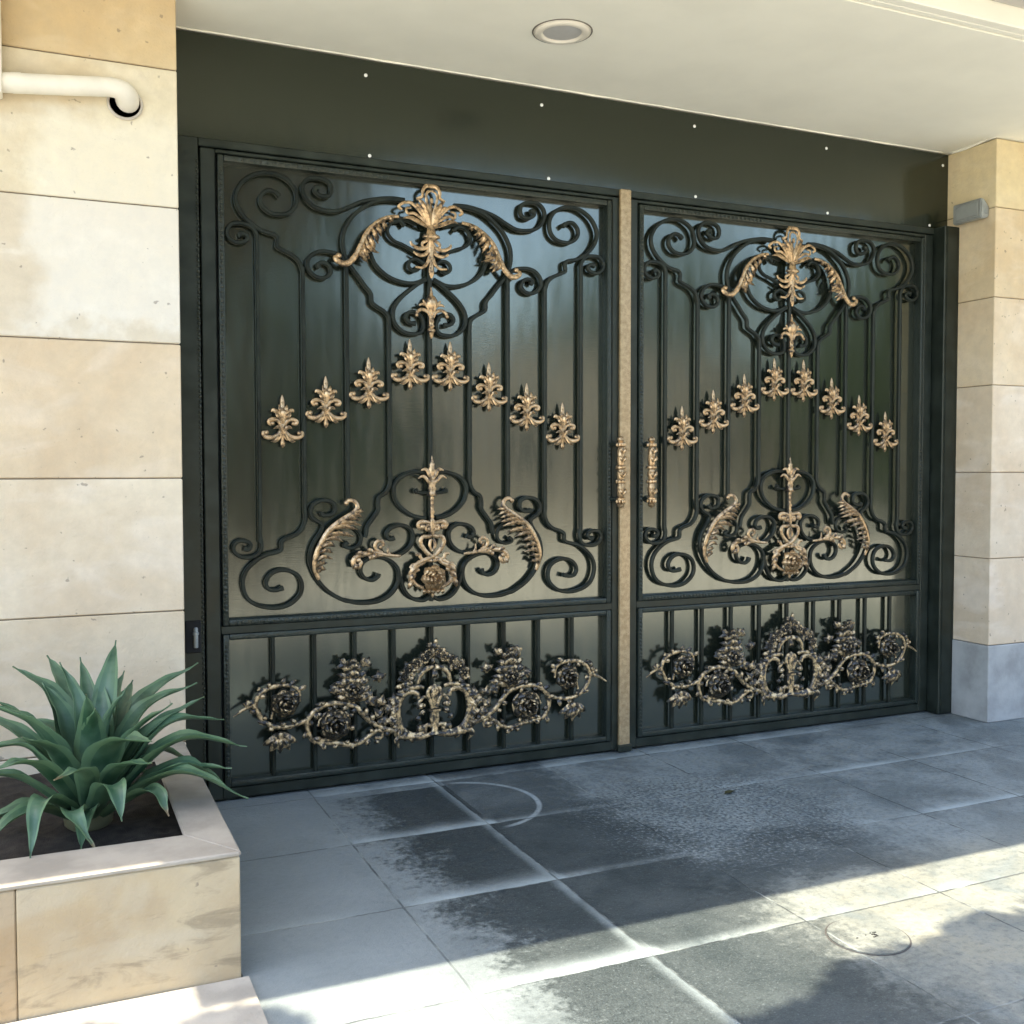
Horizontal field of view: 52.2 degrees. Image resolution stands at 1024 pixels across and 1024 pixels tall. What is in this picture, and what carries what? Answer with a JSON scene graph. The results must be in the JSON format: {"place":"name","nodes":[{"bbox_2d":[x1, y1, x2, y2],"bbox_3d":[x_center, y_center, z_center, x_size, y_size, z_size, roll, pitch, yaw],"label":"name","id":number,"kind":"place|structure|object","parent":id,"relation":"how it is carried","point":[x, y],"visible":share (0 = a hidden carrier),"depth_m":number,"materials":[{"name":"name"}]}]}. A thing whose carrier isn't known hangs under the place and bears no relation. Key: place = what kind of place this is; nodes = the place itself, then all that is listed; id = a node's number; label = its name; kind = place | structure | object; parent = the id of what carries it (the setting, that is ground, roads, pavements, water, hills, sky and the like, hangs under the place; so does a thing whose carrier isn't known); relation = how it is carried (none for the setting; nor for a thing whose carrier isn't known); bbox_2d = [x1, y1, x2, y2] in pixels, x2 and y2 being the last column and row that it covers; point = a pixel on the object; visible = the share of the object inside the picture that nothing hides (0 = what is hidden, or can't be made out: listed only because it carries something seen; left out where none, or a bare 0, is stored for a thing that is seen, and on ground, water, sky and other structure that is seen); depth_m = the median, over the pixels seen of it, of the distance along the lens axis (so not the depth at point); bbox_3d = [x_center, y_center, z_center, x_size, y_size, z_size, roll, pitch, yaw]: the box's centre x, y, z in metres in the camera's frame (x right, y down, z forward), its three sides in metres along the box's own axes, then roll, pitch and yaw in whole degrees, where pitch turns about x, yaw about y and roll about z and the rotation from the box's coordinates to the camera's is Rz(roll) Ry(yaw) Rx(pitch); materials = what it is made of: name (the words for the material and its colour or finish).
{"place":"outdoors","nodes":[
{"label":"outdoors","id":0,"kind":"place"},
{"bbox_2d":[214,711,1023,1023],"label":"pavement","id":1,"kind":"structure","parent":0,"point":[668,883],"depth_m":3.79,"materials":[{"name":"grey concrete"}]},
{"bbox_2d":[0,0,185,776],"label":"stone wall","id":2,"kind":"structure","parent":1,"relation":"on","point":[91,536],"depth_m":4.11,"materials":[{"name":"beige stone"}]},
{"bbox_2d":[0,0,142,119],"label":"drain pipe","id":3,"kind":"object","parent":2,"relation":"attached to","point":[124,101],"visible":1,"depth_m":3.98,"materials":[{"name":"white plastic"}]},
{"bbox_2d":[0,741,240,1023],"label":"stone planter","id":4,"kind":"object","parent":1,"relation":"on","point":[142,899],"visible":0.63,"depth_m":2.97,"materials":[{"name":"stone"}]},
{"bbox_2d":[0,640,247,857],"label":"agave","id":5,"kind":"object","parent":4,"relation":"on","point":[93,750],"visible":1,"depth_m":3.40,"materials":[{"name":"green plant"}]},
{"bbox_2d":[6,976,267,1023],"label":"kerb","id":6,"kind":"structure","parent":1,"relation":"on","point":[234,1001],"depth_m":2.88,"materials":[{"name":"beige stone"}]},
{"bbox_2d":[177,135,958,783],"bbox_3d":[0.608,-0.205,5.516,4.516,2.952,0.173,-1,3,-24],"label":"steel surround","id":7,"kind":"object","parent":1,"relation":"on","point":[943,461],"visible":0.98,"depth_m":5.30,"materials":[{"name":"green paint"}]},
{"bbox_2d":[198,147,631,799],"bbox_3d":[-0.362,-0.184,5.062,2.181,2.950,0.187,-1,3,-24],"label":"gate leaf","id":8,"kind":"object","parent":7,"relation":"attached to","point":[416,405],"visible":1,"depth_m":5.04,"materials":[{"name":"green paint"}]},
{"bbox_2d":[176,29,947,228],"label":"fascia panel","id":9,"kind":"structure","parent":7,"relation":"attached to","point":[236,90],"depth_m":5.23,"materials":[{"name":"black metal"}]},
{"bbox_2d":[630,199,932,746],"bbox_3d":[1.587,-0.207,5.933,2.136,2.902,0.187,-1,3,-24],"label":"gate leaf","id":10,"kind":"object","parent":7,"relation":"attached to","point":[780,441],"visible":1,"depth_m":5.93,"materials":[{"name":"black metal"}]},
{"bbox_2d":[825,919,911,955],"bbox_3d":[1.142,1.361,3.355,0.265,0.006,0.265,-1,3,-24],"label":"manhole cover","id":11,"kind":"object","parent":1,"relation":"on","point":[867,937],"visible":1,"depth_m":3.34,"materials":[{"name":"stone"}]},
{"bbox_2d":[947,139,1023,722],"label":"stone pillar","id":12,"kind":"structure","parent":1,"relation":"on","point":[988,654],"depth_m":6.20,"materials":[{"name":"beige stone"}]},
{"bbox_2d":[176,0,1023,154],"bbox_3d":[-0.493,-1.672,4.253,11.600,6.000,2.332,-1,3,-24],"label":"porch canopy","id":13,"kind":"object","parent":12,"relation":"on","point":[944,77],"visible":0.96,"depth_m":4.80,"materials":[{"name":"beige paint"}]},
{"bbox_2d":[532,19,592,44],"bbox_3d":[0.221,-2.110,4.586,0.267,0.034,0.267,-1,3,-24],"label":"ceiling downlight","id":14,"kind":"object","parent":13,"relation":"attached to","point":[562,31],"visible":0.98,"depth_m":4.57,"materials":[{"name":"white plastic"}]},
{"bbox_2d":[953,198,988,224],"bbox_3d":[2.714,-1.774,6.183,0.070,0.116,0.212,-1,3,-24],"label":"wall lamp","id":15,"kind":"object","parent":12,"relation":"attached to","point":[971,211],"visible":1,"depth_m":6.15,"materials":[{"name":"grey metal"}]}
]}

